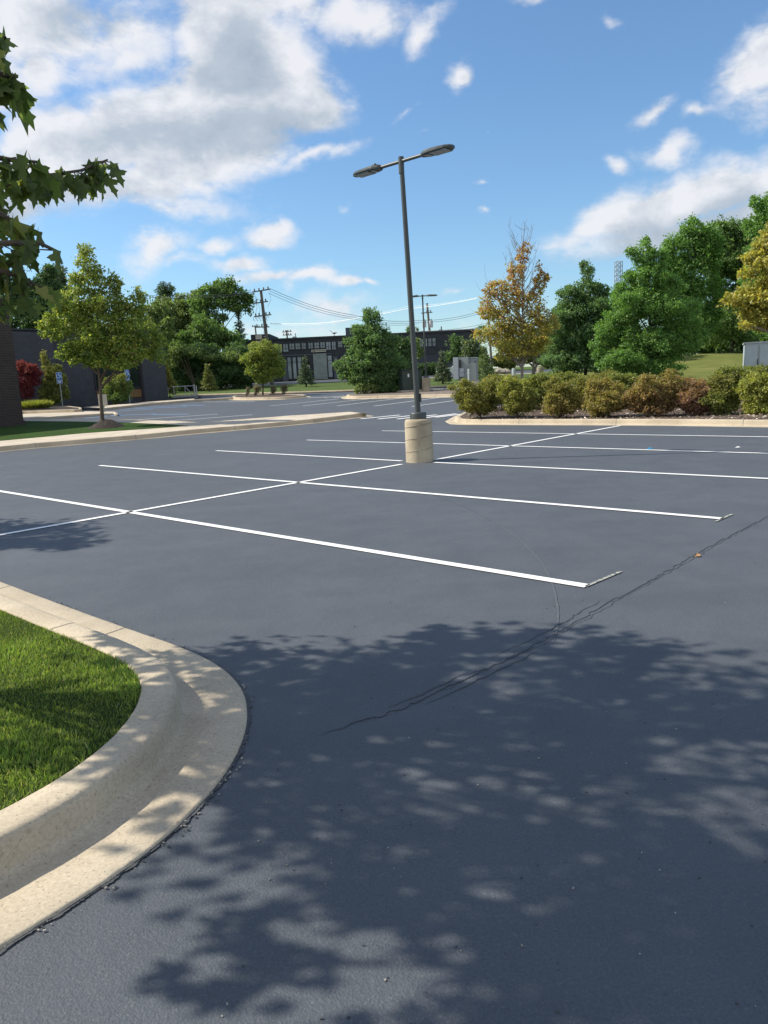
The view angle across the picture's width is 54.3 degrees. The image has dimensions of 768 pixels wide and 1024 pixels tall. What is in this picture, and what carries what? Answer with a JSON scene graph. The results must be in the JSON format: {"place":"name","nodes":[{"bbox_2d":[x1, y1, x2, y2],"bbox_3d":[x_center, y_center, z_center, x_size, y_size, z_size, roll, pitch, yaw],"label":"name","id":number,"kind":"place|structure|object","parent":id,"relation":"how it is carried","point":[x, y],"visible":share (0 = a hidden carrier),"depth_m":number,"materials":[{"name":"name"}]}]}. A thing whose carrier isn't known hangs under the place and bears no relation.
{"place":"outdoors","nodes":[
{"label":"outdoors","id":0,"kind":"place"},
{"bbox_2d":[21,399,53,408],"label":"hedge","id":1,"kind":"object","parent":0,"point":[33,404],"depth_m":42.58,"materials":[{"name":"green plant"}]},
{"bbox_2d":[23,411,109,417],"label":"pavement","id":2,"kind":"structure","parent":0,"point":[34,415],"depth_m":39.18,"materials":[{"name":"concrete"}]},
{"bbox_2d":[91,399,192,407],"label":"pavement","id":3,"kind":"structure","parent":0,"point":[106,406],"depth_m":47.01,"materials":[{"name":"concrete"}]},
{"bbox_2d":[0,412,361,445],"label":"pavement","id":4,"kind":"structure","parent":0,"point":[191,425],"depth_m":27.18,"materials":[{"name":"concrete"}]},
{"bbox_2d":[0,421,184,440],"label":"lawn patch","id":5,"kind":"object","parent":4,"relation":"on","point":[31,429],"visible":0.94,"depth_m":28.48,"materials":[{"name":"green plant"}]},
{"bbox_2d":[87,419,124,428],"bbox_3d":[-10.596,-3.375,28.564,1.456,0.334,1.296,-3,10,0],"label":"mulch mound","id":6,"kind":"object","parent":5,"relation":"on","point":[105,423],"visible":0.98,"depth_m":28.24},
{"bbox_2d":[33,242,168,419],"bbox_3d":[-10.684,-6.702,28.110,5.020,6.698,2.246,-3,10,0],"label":"maple tree","id":7,"kind":"object","parent":6,"relation":"on","point":[97,337],"visible":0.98,"depth_m":27.82,"materials":[{"name":"green plant"}]},
{"bbox_2d":[169,369,580,388],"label":"road","id":8,"kind":"structure","parent":0,"point":[338,380],"depth_m":81.88,"materials":[{"name":"grey asphalt"}]},
{"bbox_2d":[0,387,767,1023],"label":"parking lot","id":9,"kind":"structure","parent":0,"point":[184,927],"depth_m":3.53,"materials":[{"name":"grey asphalt"}]},
{"bbox_2d":[22,406,81,413],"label":"kerb","id":10,"kind":"structure","parent":9,"relation":"on","point":[54,411],"depth_m":40.80,"materials":[{"name":"concrete"}]},
{"bbox_2d":[22,406,78,410],"bbox_3d":[-22.188,-6.304,45.353,4.572,0.282,14.394,-9,12,-34],"label":"planting bed","id":11,"kind":"object","parent":10,"relation":"on","point":[56,408],"visible":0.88,"depth_m":42.66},
{"bbox_2d":[16,360,44,400],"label":"maple tree","id":12,"kind":"object","parent":11,"relation":"on","point":[27,382],"visible":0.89,"depth_m":44.96,"materials":[{"name":"red plant"}]},
{"bbox_2d":[37,349,69,405],"bbox_3d":[-20.182,-8.050,45.591,2.225,3.738,1.427,-3,10,0],"label":"shrub","id":13,"kind":"object","parent":11,"relation":"on","point":[45,391],"visible":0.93,"depth_m":45.48,"materials":[{"name":"green plant"}]},
{"bbox_2d":[23,411,117,418],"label":"kerb","id":14,"kind":"structure","parent":9,"relation":"on","point":[80,415],"depth_m":38.00,"materials":[{"name":"concrete"}]},
{"bbox_2d":[102,373,133,404],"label":"shrub","id":15,"kind":"object","parent":9,"relation":"on","point":[114,392],"visible":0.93,"depth_m":47.46,"materials":[{"name":"green plant"}]},
{"bbox_2d":[0,582,246,949],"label":"kerb","id":16,"kind":"structure","parent":9,"relation":"on","point":[146,778],"depth_m":2.99,"materials":[{"name":"concrete"}]},
{"bbox_2d":[0,610,140,809],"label":"island turf","id":17,"kind":"structure","parent":16,"relation":"on","point":[91,725],"depth_m":3.52,"materials":[{"name":"plant"}]},
{"bbox_2d":[0,26,126,324],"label":"maple tree","id":18,"kind":"object","parent":17,"relation":"on","point":[20,184],"visible":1,"depth_m":3.13,"materials":[{"name":"green plant"}]},
{"bbox_2d":[0,581,250,952],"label":"asphalt edge","id":19,"kind":"object","parent":9,"relation":"on","point":[218,785],"visible":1,"depth_m":2.97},
{"bbox_2d":[105,397,232,410],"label":"kerb","id":20,"kind":"structure","parent":9,"relation":"on","point":[161,403],"depth_m":47.67,"materials":[{"name":"concrete"}]},
{"bbox_2d":[165,362,178,398],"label":"shrub","id":21,"kind":"object","parent":9,"relation":"on","point":[170,380],"visible":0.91,"depth_m":55.43,"materials":[{"name":"green plant"}]},
{"bbox_2d":[0,412,373,451],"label":"kerb","id":22,"kind":"structure","parent":9,"relation":"on","point":[16,447],"depth_m":25.71,"materials":[{"name":"concrete"}]},
{"bbox_2d":[0,464,401,534],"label":"painted line","id":23,"kind":"object","parent":9,"relation":"on","point":[186,501],"visible":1,"depth_m":10.54,"materials":[{"name":"white paint"}]},
{"bbox_2d":[232,394,309,399],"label":"kerb","id":24,"kind":"structure","parent":9,"relation":"on","point":[270,398],"depth_m":47.54,"materials":[{"name":"concrete"}]},
{"bbox_2d":[235,394,297,396],"bbox_3d":[-8.014,-7.679,49.581,6.399,0.146,3.100,7,14,42],"label":"island bed","id":25,"kind":"object","parent":24,"relation":"on","point":[282,395],"visible":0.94,"depth_m":49.69,"materials":[{"name":"beige concrete"}]},
{"bbox_2d":[237,338,286,394],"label":"tree","id":26,"kind":"object","parent":25,"relation":"on","point":[269,368],"visible":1,"depth_m":50.67,"materials":[{"name":"green plant"}]},
{"bbox_2d":[0,490,588,586],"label":"painted line","id":27,"kind":"object","parent":9,"relation":"on","point":[410,557],"visible":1,"depth_m":7.24,"materials":[{"name":"white paint"}]},
{"bbox_2d":[217,450,402,460],"bbox_3d":[-1.944,-1.273,16.730,6.312,0.001,0.098,7,14,43],"label":"painted line","id":28,"kind":"object","parent":9,"relation":"on","point":[318,456],"visible":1,"depth_m":16.16,"materials":[{"name":"white paint"}]},
{"bbox_2d":[173,385,456,396],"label":"kerb","id":29,"kind":"structure","parent":9,"relation":"on","point":[286,392],"depth_m":54.66,"materials":[{"name":"concrete"}]},
{"bbox_2d":[1,458,765,1023],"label":"grit","id":30,"kind":"object","parent":9,"relation":"on","point":[339,804],"visible":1,"depth_m":2.77,"materials":[{"name":"grey gravel"}]},
{"bbox_2d":[341,389,453,398],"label":"kerb","id":31,"kind":"structure","parent":9,"relation":"on","point":[348,396],"depth_m":42.31,"materials":[{"name":"concrete"}]},
{"bbox_2d":[350,389,457,395],"bbox_3d":[2.350,-7.137,44.661,9.402,0.211,5.856,2,11,25],"label":"island bed","id":32,"kind":"object","parent":31,"relation":"on","point":[441,391],"visible":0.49,"depth_m":44.46,"materials":[{"name":"beige concrete"}]},
{"bbox_2d":[352,380,380,393],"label":"shrub","id":33,"kind":"object","parent":32,"relation":"on","point":[371,387],"visible":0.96,"depth_m":45.88,"materials":[{"name":"green plant"}]},
{"bbox_2d":[332,306,411,392],"bbox_3d":[-0.792,-9.942,46.452,5.019,5.605,3.468,-3,10,0],"label":"pear tree","id":34,"kind":"object","parent":32,"relation":"on","point":[370,352],"visible":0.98,"depth_m":45.96,"materials":[{"name":"green plant"}]},
{"bbox_2d":[393,369,421,391],"bbox_3d":[1.541,-8.143,46.507,1.600,1.420,1.350,-6,11,-20],"label":"transformer cabinet","id":35,"kind":"object","parent":32,"relation":"on","point":[405,381],"visible":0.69,"depth_m":45.92,"materials":[{"name":"metal"}]},
{"bbox_2d":[413,294,436,390],"bbox_3d":[2.451,-10.257,45.681,1.799,5.848,0.540,-3,10,0],"label":"lamp post","id":36,"kind":"object","parent":32,"relation":"on","point":[426,384],"visible":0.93,"depth_m":45.81,"materials":[{"name":"metal"}]},
{"bbox_2d":[353,144,454,462],"bbox_3d":[0.490,-3.657,13.995,2.322,5.598,0.541,6,13,40],"label":"lamp post","id":37,"kind":"object","parent":9,"relation":"on","point":[418,437],"visible":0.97,"depth_m":14.03,"materials":[{"name":"metal"}]},
{"bbox_2d":[98,465,721,518],"bbox_3d":[-1.374,-0.481,12.136,13.160,0.001,0.098,6,14,42],"label":"painted line","id":38,"kind":"object","parent":9,"relation":"on","point":[447,495],"visible":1,"depth_m":9.94,"materials":[{"name":"white paint"}]},
{"bbox_2d":[318,635,551,735],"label":"sealer ridge","id":39,"kind":"structure","parent":9,"relation":"on","point":[442,687],"depth_m":3.89,"materials":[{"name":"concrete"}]},
{"bbox_2d":[465,357,479,385],"bbox_3d":[5.813,-9.294,49.786,1.000,1.925,0.610,0,10,14],"label":"electrical cabinet","id":40,"kind":"object","parent":9,"relation":"on","point":[473,364],"visible":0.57,"depth_m":49.48,"materials":[{"name":"grey metal"}]},
{"bbox_2d":[425,649,539,703],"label":"sealer ridge","id":41,"kind":"structure","parent":9,"relation":"on","point":[483,676],"depth_m":4.00,"materials":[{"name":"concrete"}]},
{"bbox_2d":[424,491,558,639],"bbox_3d":[1.022,0.211,7.650,0.528,0.001,6.425,-3,10,-4],"label":"scuff mark","id":42,"kind":"object","parent":9,"relation":"on","point":[557,605],"visible":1,"depth_m":5.99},
{"bbox_2d":[469,221,560,378],"bbox_3d":[5.756,-8.841,32.990,4.140,7.997,1.994,-3,10,0],"label":"maple tree","id":43,"kind":"object","parent":9,"relation":"on","point":[509,329],"visible":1,"depth_m":32.86,"materials":[{"name":"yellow plant"}]},
{"bbox_2d":[434,426,616,459],"bbox_3d":[3.775,-1.709,17.665,0.098,0.001,8.574,6,13,41],"label":"painted line","id":44,"kind":"object","parent":9,"relation":"on","point":[521,443],"visible":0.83,"depth_m":16.77,"materials":[{"name":"white paint"}]},
{"bbox_2d":[319,440,754,452],"bbox_3d":[2.644,-1.480,16.683,12.904,0.001,0.098,6,14,41],"label":"painted line","id":45,"kind":"object","parent":9,"relation":"on","point":[561,447],"visible":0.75,"depth_m":15.58,"materials":[{"name":"white paint"}]},
{"bbox_2d":[353,521,759,724],"bbox_3d":[2.347,0.444,5.992,0.146,0.001,7.118,7,14,43],"label":"pavement crack","id":46,"kind":"object","parent":9,"relation":"on","point":[593,613],"visible":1,"depth_m":5.05,"materials":[{"name":"black asphalt"}]},
{"bbox_2d":[535,259,614,376],"bbox_3d":[10.749,-10.181,40.768,5.324,7.001,3.905,-3,10,0],"label":"pear tree","id":47,"kind":"object","parent":9,"relation":"on","point":[577,323],"visible":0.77,"depth_m":40.37,"materials":[{"name":"green plant"}]},
{"bbox_2d":[432,431,765,436],"bbox_3d":[4.491,-2.010,19.162,12.286,0.001,0.098,6,14,42],"label":"painted line","id":48,"kind":"object","parent":9,"relation":"on","point":[618,434],"visible":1,"depth_m":18.01,"materials":[{"name":"white paint"}]},
{"bbox_2d":[433,462,767,478],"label":"painted line","id":49,"kind":"object","parent":9,"relation":"on","point":[608,470],"visible":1,"depth_m":11.80,"materials":[{"name":"white paint"}]},
{"bbox_2d":[445,406,767,426],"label":"kerb","id":50,"kind":"structure","parent":9,"relation":"on","point":[458,420],"depth_m":21.32,"materials":[{"name":"concrete"}]},
{"bbox_2d":[461,400,767,419],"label":"shrub bed","id":51,"kind":"object","parent":50,"relation":"on","point":[737,416],"visible":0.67,"depth_m":23.45,"materials":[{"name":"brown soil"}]},
{"bbox_2d":[445,377,501,417],"bbox_3d":[3.066,-3.796,24.897,2.104,1.392,1.569,-3,10,0],"label":"shrub","id":52,"kind":"object","parent":51,"relation":"on","point":[471,397],"visible":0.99,"depth_m":24.60,"materials":[{"name":"green plant"}]},
{"bbox_2d":[476,373,519,409],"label":"shrub","id":53,"kind":"object","parent":51,"relation":"on","point":[494,377],"visible":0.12,"depth_m":28.03,"materials":[{"name":"green plant"}]},
{"bbox_2d":[495,373,540,417],"bbox_3d":[4.340,-3.794,24.392,1.192,1.454,1.411,5,13,36],"label":"shrub","id":54,"kind":"object","parent":51,"relation":"on","point":[515,396],"visible":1,"depth_m":24.15,"materials":[{"name":"green plant"}]},
{"bbox_2d":[517,372,563,408],"bbox_3d":[5.741,-4.513,27.715,1.836,1.409,1.454,-3,10,0],"label":"shrub","id":55,"kind":"object","parent":51,"relation":"on","point":[536,381],"visible":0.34,"depth_m":27.41,"materials":[{"name":"green plant"}]},
{"bbox_2d":[540,375,581,417],"bbox_3d":[5.530,-3.603,23.299,1.347,1.355,1.153,-3,10,0],"label":"shrub","id":56,"kind":"object","parent":51,"relation":"on","point":[560,398],"visible":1,"depth_m":23.06,"materials":[{"name":"green plant"}]},
{"bbox_2d":[546,370,583,381],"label":"shrub","id":57,"kind":"object","parent":51,"relation":"on","point":[567,375],"visible":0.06,"depth_m":28.33,"materials":[{"name":"green plant"}]},
{"bbox_2d":[563,374,601,408],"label":"shrub","id":58,"kind":"object","parent":51,"relation":"on","point":[579,381],"visible":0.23,"depth_m":26.46,"materials":[{"name":"green plant"}]},
{"bbox_2d":[579,376,625,416],"bbox_3d":[6.763,-3.467,22.646,1.583,1.319,1.420,-3,10,0],"label":"shrub","id":59,"kind":"object","parent":51,"relation":"on","point":[602,396],"visible":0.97,"depth_m":22.46,"materials":[{"name":"green plant"}]},
{"bbox_2d":[604,371,637,391],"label":"shrub","id":60,"kind":"object","parent":51,"relation":"on","point":[628,379],"visible":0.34,"depth_m":25.91,"materials":[{"name":"green plant"}]},
{"bbox_2d":[619,368,685,416],"bbox_3d":[7.927,-3.488,21.916,2.031,1.427,1.533,-3,10,0],"label":"shrub","id":61,"kind":"object","parent":51,"relation":"on","point":[651,395],"visible":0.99,"depth_m":21.74,"materials":[{"name":"green plant"}]},
{"bbox_2d":[674,375,698,407],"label":"shrub","id":62,"kind":"object","parent":51,"relation":"on","point":[684,386],"visible":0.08,"depth_m":25.61,"materials":[{"name":"brown plant"}]},
{"bbox_2d":[674,377,712,415],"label":"shrub","id":63,"kind":"object","parent":51,"relation":"on","point":[688,400],"visible":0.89,"depth_m":21.35,"materials":[{"name":"brown plant"}]},
{"bbox_2d":[697,370,741,414],"bbox_3d":[9.600,-3.391,21.433,1.766,1.306,1.066,-8,12,-29],"label":"shrub","id":64,"kind":"object","parent":51,"relation":"on","point":[723,396],"visible":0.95,"depth_m":21.25,"materials":[{"name":"green plant"}]},
{"bbox_2d":[712,364,749,385],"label":"shrub","id":65,"kind":"object","parent":51,"relation":"on","point":[738,372],"visible":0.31,"depth_m":24.41,"materials":[{"name":"green plant"}]},
{"bbox_2d":[715,218,767,333],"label":"maple tree","id":66,"kind":"object","parent":51,"relation":"on","point":[753,311],"visible":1,"depth_m":23.99,"materials":[{"name":"yellow plant"}]},
{"bbox_2d":[735,370,767,414],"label":"shrub","id":67,"kind":"object","parent":51,"relation":"on","point":[753,390],"visible":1,"depth_m":20.71,"materials":[{"name":"green plant"}]},
{"bbox_2d":[738,363,767,379],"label":"shrub","id":68,"kind":"object","parent":51,"relation":"on","point":[760,368],"visible":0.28,"depth_m":23.94,"materials":[{"name":"green plant"}]},
{"bbox_2d":[528,515,767,645],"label":"sealer ridge","id":69,"kind":"structure","parent":9,"relation":"on","point":[662,572],"depth_m":5.79,"materials":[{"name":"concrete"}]},
{"bbox_2d":[0,0,767,367],"label":"sky","id":70,"kind":"structure","parent":0,"point":[240,131],"materials":[{"name":"blue"}]},
{"bbox_2d":[168,366,703,397],"bbox_3d":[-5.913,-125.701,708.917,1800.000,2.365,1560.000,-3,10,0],"label":"ground","id":71,"kind":"structure","parent":0,"point":[324,386],"depth_m":66.15,"materials":[{"name":"green plant"}]},
{"bbox_2d":[0,303,25,426],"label":"brick building","id":72,"kind":"structure","parent":71,"relation":"on","point":[11,413],"depth_m":31.38,"materials":[{"name":"brick"}]},
{"bbox_2d":[0,259,75,328],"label":"tree","id":73,"kind":"object","parent":71,"relation":"on","point":[26,320],"visible":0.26,"depth_m":66.75,"materials":[{"name":"green plant"}]},
{"bbox_2d":[50,264,90,315],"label":"tree","id":74,"kind":"object","parent":71,"relation":"on","point":[62,279],"visible":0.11,"depth_m":78.64,"materials":[{"name":"green plant"}]},
{"bbox_2d":[12,328,168,406],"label":"brick building","id":75,"kind":"structure","parent":71,"relation":"on","point":[148,378],"depth_m":50.54,"materials":[{"name":"brick"}]},
{"bbox_2d":[92,362,140,389],"bbox_3d":[-18.643,-9.723,52.315,0.080,2.200,3.450,6,14,42],"label":"window","id":76,"kind":"structure","parent":75,"relation":"in","point":[134,372],"depth_m":53.10,"materials":[{"name":"black glass"}]},
{"bbox_2d":[136,296,175,344],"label":"tree","id":77,"kind":"object","parent":71,"relation":"on","point":[159,312],"visible":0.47,"depth_m":69.30,"materials":[{"name":"green plant"}]},
{"bbox_2d":[146,281,200,377],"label":"conifer tree","id":78,"kind":"object","parent":71,"relation":"on","point":[163,289],"visible":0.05,"depth_m":100.70,"materials":[{"name":"green plant"}]},
{"bbox_2d":[148,289,209,381],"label":"tree","id":79,"kind":"object","parent":71,"relation":"on","point":[179,307],"visible":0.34,"depth_m":80.45,"materials":[{"name":"green plant"}]},
{"bbox_2d":[165,342,241,390],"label":"tree","id":80,"kind":"object","parent":71,"relation":"on","point":[174,360],"visible":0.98,"depth_m":69.12,"materials":[{"name":"green plant"}]},
{"bbox_2d":[169,310,245,388],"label":"tree","id":81,"kind":"object","parent":71,"relation":"on","point":[209,332],"visible":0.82,"depth_m":73.02,"materials":[{"name":"green plant"}]},
{"bbox_2d":[199,364,218,390],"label":"conifer tree","id":82,"kind":"object","parent":71,"relation":"on","point":[208,383],"visible":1,"depth_m":67.12,"materials":[{"name":"green plant"}]},
{"bbox_2d":[165,340,256,390],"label":"thicket","id":83,"kind":"object","parent":71,"relation":"on","point":[231,373],"visible":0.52,"depth_m":70.81,"materials":[{"name":"green plant"}]},
{"bbox_2d":[186,274,257,386],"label":"tree","id":84,"kind":"object","parent":71,"relation":"on","point":[218,289],"visible":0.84,"depth_m":76.75,"materials":[{"name":"green plant"}]},
{"bbox_2d":[233,304,248,347],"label":"conifer tree","id":85,"kind":"object","parent":71,"relation":"on","point":[239,325],"visible":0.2,"depth_m":76.58,"materials":[{"name":"green plant"}]},
{"bbox_2d":[252,286,273,384],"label":"utility pole","id":86,"kind":"object","parent":71,"relation":"on","point":[264,317],"visible":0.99,"depth_m":77.29,"materials":[{"name":"brown wood"}]},
{"bbox_2d":[296,356,316,386],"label":"conifer tree","id":87,"kind":"object","parent":71,"relation":"on","point":[307,379],"visible":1,"depth_m":67.44,"materials":[{"name":"green plant"}]},
{"bbox_2d":[246,326,481,381],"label":"office building","id":88,"kind":"structure","parent":71,"relation":"on","point":[322,353],"depth_m":87.98,"materials":[{"name":"brick"}]},
{"bbox_2d":[327,355,332,377],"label":"window","id":89,"kind":"structure","parent":88,"relation":"in","point":[329,357],"depth_m":88.27,"materials":[{"name":"grey glass"}]},
{"bbox_2d":[388,334,419,368],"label":"tree","id":90,"kind":"object","parent":71,"relation":"on","point":[406,342],"visible":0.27,"depth_m":52.57,"materials":[{"name":"green plant"}]},
{"bbox_2d":[421,303,432,330],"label":"utility pole","id":91,"kind":"object","parent":71,"relation":"on","point":[430,324],"visible":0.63,"depth_m":91.96,"materials":[{"name":"grey wood"}]},
{"bbox_2d":[417,362,437,375],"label":"hedge","id":92,"kind":"object","parent":71,"relation":"on","point":[431,369],"visible":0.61,"depth_m":84.23,"materials":[{"name":"green plant"}]},
{"bbox_2d":[433,350,451,383],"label":"conifer tree","id":93,"kind":"object","parent":71,"relation":"on","point":[442,374],"visible":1,"depth_m":58.82,"materials":[{"name":"green plant"}]},
{"bbox_2d":[444,333,469,362],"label":"tree","id":94,"kind":"object","parent":71,"relation":"on","point":[455,346],"visible":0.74,"depth_m":81.85,"materials":[{"name":"green plant"}]},
{"bbox_2d":[453,357,468,384],"bbox_3d":[5.073,-9.130,49.161,0.960,2.030,0.575,0,10,14],"label":"electrical cabinet","id":95,"kind":"object","parent":71,"relation":"on","point":[460,366],"visible":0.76,"depth_m":48.96,"materials":[{"name":"grey metal"}]},
{"bbox_2d":[458,338,483,363],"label":"tree","id":96,"kind":"object","parent":71,"relation":"on","point":[473,351],"visible":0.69,"depth_m":70.18,"materials":[{"name":"green plant"}]},
{"bbox_2d":[478,344,498,380],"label":"conifer tree","id":97,"kind":"object","parent":71,"relation":"on","point":[483,362],"visible":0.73,"depth_m":55.78,"materials":[{"name":"green plant"}]},
{"bbox_2d":[482,346,553,369],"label":"bushes","id":98,"kind":"object","parent":71,"relation":"on","point":[508,364],"visible":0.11,"depth_m":89.85,"materials":[{"name":"green plant"}]},
{"bbox_2d":[497,320,561,374],"bbox_3d":[12.266,-13.450,60.645,6.585,5.262,3.544,-3,10,0],"label":"tree","id":99,"kind":"object","parent":71,"relation":"on","point":[535,365],"visible":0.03,"depth_m":60.82,"materials":[{"name":"yellow plant"}]},
{"bbox_2d":[586,234,709,378],"bbox_3d":[13.232,-9.953,37.506,6.413,7.660,3.965,-3,10,0],"label":"pear tree","id":100,"kind":"object","parent":71,"relation":"on","point":[641,353],"visible":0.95,"depth_m":36.96,"materials":[{"name":"green plant"}]},
{"bbox_2d":[742,341,767,368],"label":"metal enclosure","id":101,"kind":"object","parent":71,"relation":"on","point":[755,353],"visible":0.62,"depth_m":37.15,"materials":[{"name":"grey metal"}]},
{"bbox_2d":[614,261,622,287],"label":"lattice tower","id":102,"kind":"structure","parent":0,"point":[618,271],"depth_m":250.42,"materials":[{"name":"grey metal"}]},
{"bbox_2d":[545,353,742,380],"bbox_3d":[28.982,-11.708,58.596,29.000,1.830,29.000,-3,10,0],"label":"lawn mound","id":103,"kind":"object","parent":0,"point":[704,365],"visible":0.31,"depth_m":54.36,"materials":[{"name":"green plant"}]},
{"bbox_2d":[658,212,731,353],"bbox_3d":[24.644,-17.617,60.069,6.463,12.479,4.487,-3,10,0],"label":"tree","id":104,"kind":"object","parent":103,"relation":"on","point":[702,242],"visible":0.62,"depth_m":58.99,"materials":[{"name":"green plant"}]},
{"bbox_2d":[677,329,767,353],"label":"thicket","id":105,"kind":"object","parent":103,"relation":"on","point":[738,349],"visible":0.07,"depth_m":67.47,"materials":[{"name":"green plant"}]},
{"bbox_2d":[694,213,758,352],"bbox_3d":[29.602,-18.802,63.892,8.036,12.805,5.428,-3,10,0],"label":"tree","id":106,"kind":"object","parent":103,"relation":"on","point":[733,234],"visible":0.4,"depth_m":63.03,"materials":[{"name":"green plant"}]},
{"bbox_2d":[733,191,767,341],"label":"tree","id":107,"kind":"object","parent":103,"relation":"on","point":[756,224],"visible":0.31,"depth_m":55.21,"materials":[{"name":"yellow plant"}]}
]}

